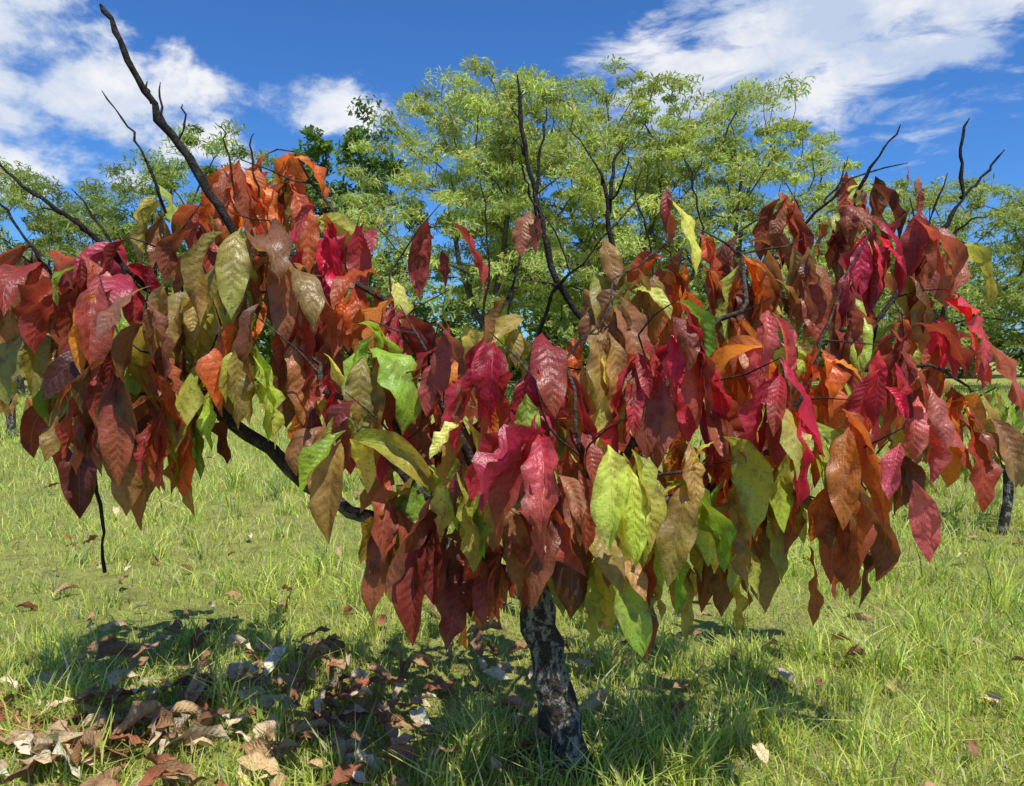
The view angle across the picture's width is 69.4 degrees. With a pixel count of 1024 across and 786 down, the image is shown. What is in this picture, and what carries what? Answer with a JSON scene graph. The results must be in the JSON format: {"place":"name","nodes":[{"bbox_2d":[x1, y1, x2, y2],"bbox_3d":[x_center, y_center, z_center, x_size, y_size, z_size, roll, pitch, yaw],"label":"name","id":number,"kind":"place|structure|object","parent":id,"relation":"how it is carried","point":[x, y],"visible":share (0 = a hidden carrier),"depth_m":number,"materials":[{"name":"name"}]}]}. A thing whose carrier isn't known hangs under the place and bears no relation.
{"place":"outdoors","nodes":[
{"label":"outdoors","id":0,"kind":"place"},
{"bbox_2d":[15,356,53,385],"bbox_3d":[-17.391,-1.489,25.324,3.237,3.582,3.558,-2,3,-27],"label":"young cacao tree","id":1,"kind":"object","parent":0,"point":[16,378],"visible":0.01,"depth_m":25.56,"materials":[{"name":"green plant"}]},
{"bbox_2d":[0,362,1023,785],"bbox_3d":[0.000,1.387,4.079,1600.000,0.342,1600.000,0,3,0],"label":"ground","id":2,"kind":"structure","parent":0,"point":[86,578],"depth_m":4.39,"materials":[{"name":"green plant"}]},
{"bbox_2d":[0,341,53,437],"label":"young cacao tree","id":3,"kind":"object","parent":2,"relation":"on","point":[9,411],"visible":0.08,"depth_m":12.87,"materials":[{"name":"green plant"}]},
{"bbox_2d":[0,156,151,393],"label":"rain tree","id":4,"kind":"object","parent":2,"relation":"on","point":[54,237],"visible":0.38,"depth_m":28.27,"materials":[{"name":"green plant"}]},
{"bbox_2d":[63,119,328,323],"bbox_3d":[-11.847,-5.463,30.655,10.988,11.166,10.712,0,3,0],"label":"rain tree","id":5,"kind":"object","parent":2,"relation":"on","point":[166,175],"visible":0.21,"depth_m":28.21,"materials":[{"name":"green plant"}]},
{"bbox_2d":[280,93,431,322],"bbox_3d":[-6.832,-5.733,29.327,6.199,11.797,7.159,-2,4,-35],"label":"broadleaf tree","id":6,"kind":"object","parent":2,"relation":"on","point":[317,149],"visible":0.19,"depth_m":28.83,"materials":[{"name":"green plant"}]},
{"bbox_2d":[319,54,662,328],"bbox_3d":[-0.560,-5.683,26.819,12.580,12.021,12.230,0,3,0],"label":"rain tree","id":7,"kind":"object","parent":2,"relation":"on","point":[500,156],"visible":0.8,"depth_m":24.87,"materials":[{"name":"green plant"}]},
{"bbox_2d":[0,4,1023,785],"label":"cacao tree","id":8,"kind":"object","parent":2,"relation":"on","point":[134,386],"visible":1,"depth_m":2.50,"materials":[{"name":"red plant"}]},
{"bbox_2d":[0,449,1023,785],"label":"fallen leaves","id":9,"kind":"object","parent":2,"relation":"on","point":[196,731],"visible":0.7,"depth_m":3.12,"materials":[{"name":"brown plant"}]},
{"bbox_2d":[0,238,1023,383],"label":"distant trees","id":10,"kind":"object","parent":2,"relation":"on","point":[1003,340],"visible":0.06,"depth_m":44.63,"materials":[{"name":"green plant"}]},
{"bbox_2d":[465,54,775,340],"bbox_3d":[4.165,-6.670,29.875,12.049,13.592,11.535,0,3,0],"label":"rain tree","id":11,"kind":"object","parent":2,"relation":"on","point":[636,122],"visible":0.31,"depth_m":27.59,"materials":[{"name":"green plant"}]},
{"bbox_2d":[580,72,895,365],"bbox_3d":[8.181,-5.821,27.872,11.540,12.118,11.328,0,3,0],"label":"rain tree","id":12,"kind":"object","parent":2,"relation":"on","point":[748,199],"visible":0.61,"depth_m":26.05,"materials":[{"name":"green plant"}]},
{"bbox_2d":[778,172,1023,344],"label":"rain tree","id":13,"kind":"object","parent":2,"relation":"on","point":[1003,216],"visible":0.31,"depth_m":29.15,"materials":[{"name":"green plant"}]},
{"bbox_2d":[922,380,1023,534],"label":"young cacao tree","id":14,"kind":"object","parent":2,"relation":"on","point":[1000,407],"visible":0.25,"depth_m":6.62,"materials":[{"name":"green plant"}]},
{"bbox_2d":[932,206,1023,339],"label":"rain tree","id":15,"kind":"object","parent":2,"relation":"on","point":[1019,266],"visible":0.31,"depth_m":33.71,"materials":[{"name":"green plant"}]},
{"bbox_2d":[0,0,1023,352],"label":"sky","id":16,"kind":"structure","parent":0,"point":[277,68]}
]}

